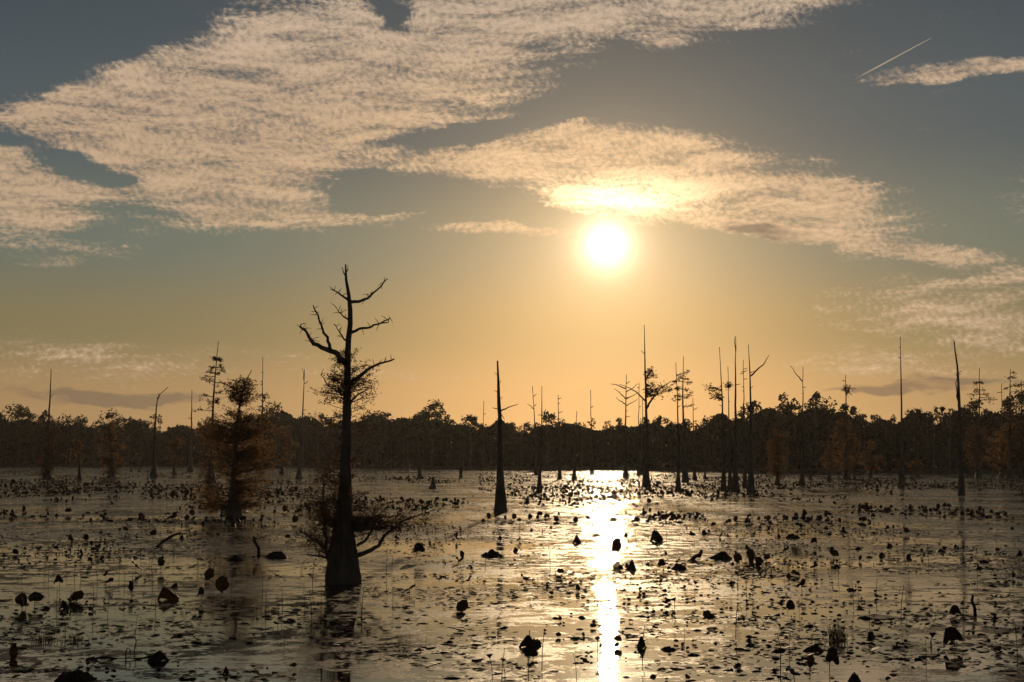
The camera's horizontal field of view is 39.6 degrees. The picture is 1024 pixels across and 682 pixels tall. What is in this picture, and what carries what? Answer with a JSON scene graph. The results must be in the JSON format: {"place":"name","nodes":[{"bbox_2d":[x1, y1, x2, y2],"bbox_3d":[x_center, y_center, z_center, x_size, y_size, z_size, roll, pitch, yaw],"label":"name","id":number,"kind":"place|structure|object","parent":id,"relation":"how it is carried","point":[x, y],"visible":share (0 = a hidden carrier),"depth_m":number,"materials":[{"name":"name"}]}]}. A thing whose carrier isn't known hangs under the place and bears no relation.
{"place":"outdoors","nodes":[
{"label":"outdoors","id":0,"kind":"place"},
{"bbox_2d":[0,462,1018,471],"bbox_3d":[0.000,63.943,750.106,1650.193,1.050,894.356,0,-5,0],"label":"ground","id":1,"kind":"structure","parent":0,"point":[760,469],"depth_m":394.58,"materials":[{"name":"soil"}]},
{"bbox_2d":[8,404,35,465],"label":"broadleaf tree","id":2,"kind":"object","parent":1,"relation":"on","point":[20,408],"visible":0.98,"depth_m":525.97,"materials":[{"name":"green plant"}]},
{"bbox_2d":[91,408,122,465],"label":"broadleaf tree","id":3,"kind":"object","parent":1,"relation":"on","point":[108,416],"visible":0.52,"depth_m":519.00,"materials":[{"name":"green plant"}]},
{"bbox_2d":[256,401,290,465],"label":"broadleaf tree","id":4,"kind":"object","parent":1,"relation":"on","point":[272,409],"visible":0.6,"depth_m":500.09,"materials":[{"name":"green plant"}]},
{"bbox_2d":[364,410,394,466],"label":"broadleaf tree","id":5,"kind":"object","parent":1,"relation":"on","point":[383,437],"visible":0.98,"depth_m":448.03,"materials":[{"name":"green plant"}]},
{"bbox_2d":[411,399,447,466],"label":"broadleaf tree","id":6,"kind":"object","parent":1,"relation":"on","point":[425,414],"visible":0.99,"depth_m":427.26,"materials":[{"name":"green plant"}]},
{"bbox_2d":[457,414,482,467],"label":"broadleaf tree","id":7,"kind":"object","parent":1,"relation":"on","point":[471,419],"visible":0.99,"depth_m":412.71,"materials":[{"name":"green plant"}]},
{"bbox_2d":[0,391,1023,470],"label":"wood","id":8,"kind":"object","parent":1,"relation":"on","point":[919,437],"visible":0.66,"depth_m":404.76,"materials":[{"name":"green plant"}]},
{"bbox_2d":[537,409,555,467],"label":"broadleaf tree","id":9,"kind":"object","parent":1,"relation":"on","point":[547,441],"visible":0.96,"depth_m":393.20,"materials":[{"name":"green plant"}]},
{"bbox_2d":[653,415,670,468],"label":"broadleaf tree","id":10,"kind":"object","parent":1,"relation":"on","point":[661,431],"visible":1,"depth_m":370.18,"materials":[{"name":"green plant"}]},
{"bbox_2d":[739,400,764,469],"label":"broadleaf tree","id":11,"kind":"object","parent":1,"relation":"on","point":[755,439],"visible":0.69,"depth_m":332.93,"materials":[{"name":"green plant"}]},
{"bbox_2d":[769,392,800,469],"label":"broadleaf tree","id":12,"kind":"object","parent":1,"relation":"on","point":[782,420],"visible":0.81,"depth_m":329.33,"materials":[{"name":"green plant"}]},
{"bbox_2d":[799,391,830,470],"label":"broadleaf tree","id":13,"kind":"object","parent":1,"relation":"on","point":[820,434],"visible":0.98,"depth_m":326.87,"materials":[{"name":"green plant"}]},
{"bbox_2d":[839,403,862,470],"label":"broadleaf tree","id":14,"kind":"object","parent":1,"relation":"on","point":[859,419],"visible":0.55,"depth_m":324.52,"materials":[{"name":"green plant"}]},
{"bbox_2d":[936,412,958,470],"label":"broadleaf tree","id":15,"kind":"object","parent":1,"relation":"on","point":[946,435],"visible":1,"depth_m":314.78,"materials":[{"name":"green plant"}]},
{"bbox_2d":[999,391,1023,470],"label":"broadleaf tree","id":16,"kind":"object","parent":1,"relation":"on","point":[1012,419],"visible":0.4,"depth_m":309.30,"materials":[{"name":"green plant"}]},
{"bbox_2d":[0,466,1023,681],"bbox_3d":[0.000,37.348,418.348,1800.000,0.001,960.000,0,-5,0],"label":"water","id":17,"kind":"structure","parent":0,"point":[316,662],"depth_m":35.83,"materials":[{"name":"black liquid"}]},
{"bbox_2d":[9,643,18,657],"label":"dead lotus leaf","id":18,"kind":"object","parent":17,"relation":"on","point":[13,651],"visible":0.95,"depth_m":22.68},
{"bbox_2d":[15,593,26,609],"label":"dead lotus leaf","id":19,"kind":"object","parent":17,"relation":"on","point":[23,596],"visible":0.83,"depth_m":29.95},
{"bbox_2d":[28,591,43,606],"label":"dead lotus leaf","id":20,"kind":"object","parent":17,"relation":"on","point":[35,596],"visible":0.97,"depth_m":30.39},
{"bbox_2d":[31,631,57,643],"bbox_3d":[-8.123,5.130,24.744,0.531,0.199,0.724,0,-5,0],"label":"grass tuft","id":21,"kind":"object","parent":17,"relation":"on","point":[40,638],"visible":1,"depth_m":24.73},
{"bbox_2d":[27,369,63,477],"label":"bald cypress","id":22,"kind":"object","parent":17,"relation":"on","point":[47,465],"visible":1,"depth_m":214.17,"materials":[{"name":"brown plant"}]},
{"bbox_2d":[53,575,63,591],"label":"dead lotus leaf","id":23,"kind":"object","parent":17,"relation":"on","point":[58,578],"visible":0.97,"depth_m":33.79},
{"bbox_2d":[57,633,90,643],"bbox_3d":[-7.726,5.140,24.690,0.594,0.170,0.781,-3,-6,33],"label":"grass tuft","id":24,"kind":"object","parent":17,"relation":"on","point":[75,639],"visible":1,"depth_m":24.75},
{"bbox_2d":[65,433,83,479],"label":"bald cypress","id":25,"kind":"object","parent":17,"relation":"on","point":[79,445],"visible":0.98,"depth_m":198.31,"materials":[{"name":"brown plant"}]},
{"bbox_2d":[66,590,83,600],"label":"dead lotus leaf","id":26,"kind":"object","parent":17,"relation":"on","point":[76,595],"visible":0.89,"depth_m":31.47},
{"bbox_2d":[54,669,96,681],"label":"dead lotus leaf","id":27,"kind":"object","parent":17,"relation":"on","point":[77,675],"visible":1,"depth_m":20.38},
{"bbox_2d":[92,421,133,476],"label":"bald cypress","id":28,"kind":"object","parent":17,"relation":"on","point":[109,460],"visible":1,"depth_m":232.79,"materials":[{"name":"brown plant"}]},
{"bbox_2d":[95,656,149,658],"bbox_3d":[-6.221,5.046,22.633,1.068,0.121,0.184,1,-5,-15],"label":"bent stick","id":29,"kind":"object","parent":17,"relation":"on","point":[106,657],"visible":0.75,"depth_m":22.57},
{"bbox_2d":[149,387,167,477],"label":"dead cypress","id":30,"kind":"object","parent":17,"relation":"on","point":[153,473],"visible":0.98,"depth_m":223.07,"materials":[{"name":"wood"}]},
{"bbox_2d":[147,650,169,661],"bbox_3d":[-5.561,4.979,22.389,0.376,0.217,0.183,2,-5,-20],"label":"dead lotus leaf","id":31,"kind":"object","parent":17,"relation":"on","point":[159,656],"visible":0.98,"depth_m":22.35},
{"bbox_2d":[157,555,164,570],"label":"dead lotus leaf","id":32,"kind":"object","parent":17,"relation":"on","point":[161,561],"visible":0.97,"depth_m":40.01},
{"bbox_2d":[157,587,178,599],"bbox_3d":[-7.744,5.704,32.050,0.498,0.343,0.332,-1,-5,9],"label":"dead lotus leaf","id":33,"kind":"object","parent":17,"relation":"on","point":[167,593],"visible":0.97,"depth_m":31.98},
{"bbox_2d":[155,532,185,546],"bbox_3d":[-12.224,7.163,51.051,1.102,0.569,0.420,2,-5,-26],"label":"bent stick","id":34,"kind":"object","parent":17,"relation":"on","point":[165,540],"visible":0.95,"depth_m":50.88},
{"bbox_2d":[164,437,184,473],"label":"bald cypress","id":35,"kind":"object","parent":17,"relation":"on","point":[175,445],"visible":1,"depth_m":267.40,"materials":[{"name":"brown plant"}]},
{"bbox_2d":[187,398,193,471],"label":"dead cypress","id":36,"kind":"object","parent":17,"relation":"on","point":[190,467],"visible":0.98,"depth_m":315.06,"materials":[{"name":"wood"}]},
{"bbox_2d":[204,567,213,581],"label":"dead lotus leaf","id":37,"kind":"object","parent":17,"relation":"on","point":[208,574],"visible":0.94,"depth_m":36.67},
{"bbox_2d":[190,341,228,482],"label":"bald cypress","id":38,"kind":"object","parent":17,"relation":"on","point":[210,465],"visible":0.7,"depth_m":178.97,"materials":[{"name":"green plant"}]},
{"bbox_2d":[215,576,228,592],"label":"dead lotus leaf","id":39,"kind":"object","parent":17,"relation":"on","point":[221,584],"visible":0.97,"depth_m":33.28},
{"bbox_2d":[227,556,243,560],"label":"dead lotus leaf","id":40,"kind":"object","parent":17,"relation":"on","point":[235,558],"visible":1,"depth_m":44.11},
{"bbox_2d":[188,370,293,517],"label":"bald cypress","id":41,"kind":"object","parent":17,"relation":"on","point":[233,503],"visible":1,"depth_m":75.42,"materials":[{"name":"brown plant"}]},
{"bbox_2d":[253,535,259,554],"bbox_3d":[-8.364,6.699,46.553,0.255,0.680,0.197,0,-5,0],"label":"bent stick","id":42,"kind":"object","parent":17,"relation":"on","point":[256,545],"visible":0.88,"depth_m":46.53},
{"bbox_2d":[253,362,269,472],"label":"bald cypress","id":43,"kind":"object","parent":17,"relation":"on","point":[262,400],"visible":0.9,"depth_m":282.70,"materials":[{"name":"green plant"}]},
{"bbox_2d":[265,551,287,557],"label":"dead lotus leaf","id":44,"kind":"object","parent":17,"relation":"on","point":[277,554],"visible":0.99,"depth_m":45.20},
{"bbox_2d":[261,420,303,473],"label":"bald cypress","id":45,"kind":"object","parent":17,"relation":"on","point":[282,462],"visible":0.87,"depth_m":267.72,"materials":[{"name":"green plant"}]},
{"bbox_2d":[295,369,307,478],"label":"dead cypress","id":46,"kind":"object","parent":17,"relation":"on","point":[299,474],"visible":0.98,"depth_m":206.16,"materials":[{"name":"wood"}]},
{"bbox_2d":[282,264,442,584],"bbox_3d":[-3.820,2.166,36.480,4.181,8.338,2.189,0,-5,0],"label":"bald cypress","id":47,"kind":"object","parent":17,"relation":"on","point":[341,553],"visible":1,"depth_m":36.26,"materials":[{"name":"brown plant"}]},
{"bbox_2d":[416,432,421,477],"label":"dead cypress","id":48,"kind":"object","parent":17,"relation":"on","point":[419,475],"visible":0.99,"depth_m":214.17,"materials":[{"name":"wood"}]},
{"bbox_2d":[414,543,424,552],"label":"dead lotus leaf","id":49,"kind":"object","parent":17,"relation":"on","point":[419,547],"visible":0.91,"depth_m":44.07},
{"bbox_2d":[429,477,435,488],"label":"tree stump","id":50,"kind":"object","parent":17,"relation":"on","point":[432,485],"visible":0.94,"depth_m":144.43,"materials":[{"name":"wood"}]},
{"bbox_2d":[456,600,467,611],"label":"dead lotus leaf","id":51,"kind":"object","parent":17,"relation":"on","point":[462,606],"visible":0.98,"depth_m":29.59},
{"bbox_2d":[481,403,485,470],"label":"dead cypress","id":52,"kind":"object","parent":17,"relation":"on","point":[483,442],"visible":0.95,"depth_m":334.71,"materials":[{"name":"wood"}]},
{"bbox_2d":[481,549,503,556],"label":"dead lotus leaf","id":53,"kind":"object","parent":17,"relation":"on","point":[492,552],"visible":0.98,"depth_m":45.97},
{"bbox_2d":[492,361,517,511],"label":"dead cypress","id":54,"kind":"object","parent":17,"relation":"on","point":[500,504],"visible":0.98,"depth_m":83.69,"materials":[{"name":"wood"}]},
{"bbox_2d":[0,469,1023,681],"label":"lotus leaves","id":55,"kind":"object","parent":17,"relation":"on","point":[613,496],"visible":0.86,"depth_m":85.73,"materials":[{"name":"plant"}]},
{"bbox_2d":[0,479,1023,681],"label":"floating litter","id":56,"kind":"object","parent":17,"relation":"on","point":[93,659],"visible":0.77,"depth_m":28.76,"materials":[{"name":"brown plant"}]},
{"bbox_2d":[519,635,541,647],"bbox_3d":[0.323,5.101,24.109,0.500,0.254,0.242,3,-6,-33],"label":"dead lotus leaf","id":57,"kind":"object","parent":17,"relation":"on","point":[533,642],"visible":0.97,"depth_m":24.04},
{"bbox_2d":[527,386,537,474],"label":"dead cypress","id":58,"kind":"object","parent":17,"relation":"on","point":[535,468],"visible":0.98,"depth_m":255.18,"materials":[{"name":"wood"}]},
{"bbox_2d":[527,647,537,657],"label":"dead lotus leaf","id":59,"kind":"object","parent":17,"relation":"on","point":[533,653],"visible":0.93,"depth_m":22.71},
{"bbox_2d":[536,403,542,491],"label":"dead cypress","id":60,"kind":"object","parent":17,"relation":"on","point":[539,484],"visible":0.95,"depth_m":130.66,"materials":[{"name":"wood"}]},
{"bbox_2d":[557,398,562,478],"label":"dead cypress","id":61,"kind":"object","parent":17,"relation":"on","point":[559,475],"visible":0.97,"depth_m":205.92,"materials":[{"name":"wood"}]},
{"bbox_2d":[572,412,576,478],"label":"dead cypress","id":62,"kind":"object","parent":17,"relation":"on","point":[574,475],"visible":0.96,"depth_m":205.97,"materials":[{"name":"wood"}]},
{"bbox_2d":[590,390,594,473],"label":"dead cypress","id":63,"kind":"object","parent":17,"relation":"on","point":[592,469],"visible":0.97,"depth_m":267.75,"materials":[{"name":"wood"}]},
{"bbox_2d":[612,537,621,557],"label":"dead lotus leaf","id":64,"kind":"object","parent":17,"relation":"on","point":[616,544],"visible":0.96,"depth_m":44.63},
{"bbox_2d":[612,374,636,477],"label":"dead cypress","id":65,"kind":"object","parent":17,"relation":"on","point":[625,472],"visible":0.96,"depth_m":223.27,"materials":[{"name":"wood"}]},
{"bbox_2d":[636,387,640,475],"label":"dead cypress","id":66,"kind":"object","parent":17,"relation":"on","point":[638,470],"visible":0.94,"depth_m":243.47,"materials":[{"name":"wood"}]},
{"bbox_2d":[636,636,645,648],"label":"dead lotus leaf","id":67,"kind":"object","parent":17,"relation":"on","point":[639,644],"visible":0.94,"depth_m":23.89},
{"bbox_2d":[640,399,642,474],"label":"dead cypress","id":68,"kind":"object","parent":17,"relation":"on","point":[641,470],"visible":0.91,"depth_m":255.14,"materials":[{"name":"wood"}]},
{"bbox_2d":[619,325,675,486],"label":"bald cypress","id":69,"kind":"object","parent":17,"relation":"on","point":[646,475],"visible":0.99,"depth_m":153.44,"materials":[{"name":"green plant"}]},
{"bbox_2d":[650,529,663,541],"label":"dead lotus leaf","id":70,"kind":"object","parent":17,"relation":"on","point":[656,536],"visible":0.98,"depth_m":54.00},
{"bbox_2d":[672,373,681,490],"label":"bald cypress","id":71,"kind":"object","parent":17,"relation":"on","point":[678,483],"visible":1,"depth_m":134.06,"materials":[{"name":"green plant"}]},
{"bbox_2d":[673,356,693,481],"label":"bald cypress","id":72,"kind":"object","parent":17,"relation":"on","point":[685,477],"visible":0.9,"depth_m":185.07,"materials":[{"name":"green plant"}]},
{"bbox_2d":[691,407,697,479],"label":"dead cypress","id":73,"kind":"object","parent":17,"relation":"on","point":[694,476],"visible":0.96,"depth_m":198.38,"materials":[{"name":"wood"}]},
{"bbox_2d":[689,550,702,559],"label":"dead lotus leaf","id":74,"kind":"object","parent":17,"relation":"on","point":[695,556],"visible":0.96,"depth_m":44.28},
{"bbox_2d":[703,610,714,618],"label":"dead lotus leaf","id":75,"kind":"object","parent":17,"relation":"on","point":[707,614],"visible":0.98,"depth_m":27.55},
{"bbox_2d":[704,347,726,490],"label":"bald cypress","id":76,"kind":"object","parent":17,"relation":"on","point":[723,476],"visible":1,"depth_m":134.14,"materials":[{"name":"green plant"}]},
{"bbox_2d":[709,551,732,558],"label":"dead lotus leaf","id":77,"kind":"object","parent":17,"relation":"on","point":[722,555],"visible":1,"depth_m":44.82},
{"bbox_2d":[723,374,732,487],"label":"bald cypress","id":78,"kind":"object","parent":17,"relation":"on","point":[728,384],"visible":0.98,"depth_m":148.97,"materials":[{"name":"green plant"}]},
{"bbox_2d":[730,336,739,491],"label":"dead cypress","id":79,"kind":"object","parent":17,"relation":"on","point":[735,486],"visible":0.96,"depth_m":130.73,"materials":[{"name":"wood"}]},
{"bbox_2d":[733,551,741,564],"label":"dead lotus leaf","id":80,"kind":"object","parent":17,"relation":"on","point":[737,557],"visible":0.97,"depth_m":41.87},
{"bbox_2d":[741,360,746,487],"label":"dead cypress","id":81,"kind":"object","parent":17,"relation":"on","point":[744,484],"visible":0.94,"depth_m":148.95,"materials":[{"name":"wood"}]},
{"bbox_2d":[746,548,754,562],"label":"dead lotus leaf","id":82,"kind":"object","parent":17,"relation":"on","point":[750,553],"visible":0.96,"depth_m":43.21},
{"bbox_2d":[746,344,768,492],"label":"dead cypress","id":83,"kind":"object","parent":17,"relation":"on","point":[750,485],"visible":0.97,"depth_m":127.65,"materials":[{"name":"wood"}]},
{"bbox_2d":[764,426,790,484],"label":"bald cypress","id":84,"kind":"object","parent":17,"relation":"on","point":[776,457],"visible":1,"depth_m":162.14,"materials":[{"name":"brown plant"}]},
{"bbox_2d":[786,600,794,609],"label":"dead lotus leaf","id":85,"kind":"object","parent":17,"relation":"on","point":[790,604],"visible":0.98,"depth_m":28.76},
{"bbox_2d":[793,369,805,484],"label":"dead cypress","id":86,"kind":"object","parent":17,"relation":"on","point":[802,479],"visible":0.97,"depth_m":162.39,"materials":[{"name":"wood"}]},
{"bbox_2d":[807,655,814,673],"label":"dead lotus leaf","id":87,"kind":"object","parent":17,"relation":"on","point":[810,661],"visible":0.96,"depth_m":20.98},
{"bbox_2d":[809,437,812,479],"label":"dead cypress","id":88,"kind":"object","parent":17,"relation":"on","point":[810,477],"visible":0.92,"depth_m":198.22,"materials":[{"name":"wood"}]},
{"bbox_2d":[804,645,822,651],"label":"dead lotus leaf","id":89,"kind":"object","parent":17,"relation":"on","point":[812,648],"visible":1,"depth_m":23.52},
{"bbox_2d":[819,441,841,480],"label":"bald cypress","id":90,"kind":"object","parent":17,"relation":"on","point":[829,465],"visible":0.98,"depth_m":191.31,"materials":[{"name":"brown plant"}]},
{"bbox_2d":[825,647,839,671],"bbox_3d":[4.781,4.776,21.222,0.212,0.433,0.196,-1,-5,13],"label":"dead lotus leaf","id":91,"kind":"object","parent":17,"relation":"on","point":[832,654],"visible":0.98,"depth_m":21.18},
{"bbox_2d":[821,620,849,643],"bbox_3d":[5.647,5.022,24.812,0.667,0.426,0.830,-2,-5,24],"label":"grass tuft","id":92,"kind":"object","parent":17,"relation":"on","point":[836,635],"visible":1,"depth_m":24.71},
{"bbox_2d":[826,375,861,478],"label":"bald cypress","id":93,"kind":"object","parent":17,"relation":"on","point":[846,449],"visible":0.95,"depth_m":205.91,"materials":[{"name":"brown plant"}]},
{"bbox_2d":[848,671,860,681],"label":"dead lotus leaf","id":94,"kind":"object","parent":17,"relation":"on","point":[854,677],"visible":1,"depth_m":19.80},
{"bbox_2d":[855,439,884,477],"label":"bald cypress","id":95,"kind":"object","parent":17,"relation":"on","point":[871,465],"visible":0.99,"depth_m":213.97,"materials":[{"name":"brown plant"}]},
{"bbox_2d":[858,614,894,618],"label":"floating lotus leaf","id":96,"kind":"object","parent":17,"relation":"on","point":[875,616],"visible":0.95,"depth_m":28.53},
{"bbox_2d":[898,337,905,485],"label":"dead cypress","id":97,"kind":"object","parent":17,"relation":"on","point":[901,480],"visible":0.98,"depth_m":157.63,"materials":[{"name":"wood"}]},
{"bbox_2d":[906,452,923,477],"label":"bald cypress","id":98,"kind":"object","parent":17,"relation":"on","point":[918,468],"visible":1,"depth_m":222.82,"materials":[{"name":"brown plant"}]},
{"bbox_2d":[932,420,936,475],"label":"dead cypress","id":99,"kind":"object","parent":17,"relation":"on","point":[933,472],"visible":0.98,"depth_m":243.39,"materials":[{"name":"wood"}]},
{"bbox_2d":[943,626,962,649],"bbox_3d":[7.352,4.981,23.738,0.324,0.434,0.258,0,-5,-1],"label":"dead lotus leaf","id":100,"kind":"object","parent":17,"relation":"on","point":[951,633],"visible":0.97,"depth_m":23.67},
{"bbox_2d":[949,605,961,614],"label":"dead lotus leaf","id":101,"kind":"object","parent":17,"relation":"on","point":[954,609],"visible":0.98,"depth_m":28.63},
{"bbox_2d":[953,340,965,494],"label":"dead cypress","id":102,"kind":"object","parent":17,"relation":"on","point":[961,486],"visible":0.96,"depth_m":121.81,"materials":[{"name":"wood"}]},
{"bbox_2d":[971,595,976,615],"bbox_3d":[9.345,5.365,28.786,0.120,0.452,0.087,-2,-5,24],"label":"bent stick","id":103,"kind":"object","parent":17,"relation":"on","point":[974,606],"visible":0.89,"depth_m":28.77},
{"bbox_2d":[963,368,996,477],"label":"bald cypress","id":104,"kind":"object","parent":17,"relation":"on","point":[978,445],"visible":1,"depth_m":214.20,"materials":[{"name":"brown plant"}]},
{"bbox_2d":[981,384,1011,477],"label":"bald cypress","id":105,"kind":"object","parent":17,"relation":"on","point":[1001,468],"visible":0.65,"depth_m":222.98,"materials":[{"name":"brown plant"}]},
{"bbox_2d":[991,369,1022,477],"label":"bald cypress","id":106,"kind":"object","parent":17,"relation":"on","point":[1009,427],"visible":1,"depth_m":214.43,"materials":[{"name":"brown plant"}]},
{"bbox_2d":[1003,380,1023,477],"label":"bald cypress","id":107,"kind":"object","parent":17,"relation":"on","point":[1020,458],"visible":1,"depth_m":214.22,"materials":[{"name":"brown plant"}]},
{"bbox_2d":[0,0,1023,459],"label":"sky","id":108,"kind":"structure","parent":0,"point":[534,186],"materials":[{"name":"orange"}]},
{"bbox_2d":[785,668,801,681],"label":"dead lotus leaf","id":109,"kind":"object","parent":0,"point":[792,672],"visible":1,"depth_m":20.02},
{"bbox_2d":[788,543,805,552],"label":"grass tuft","id":110,"kind":"object","parent":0,"point":[795,548],"visible":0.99,"depth_m":47.70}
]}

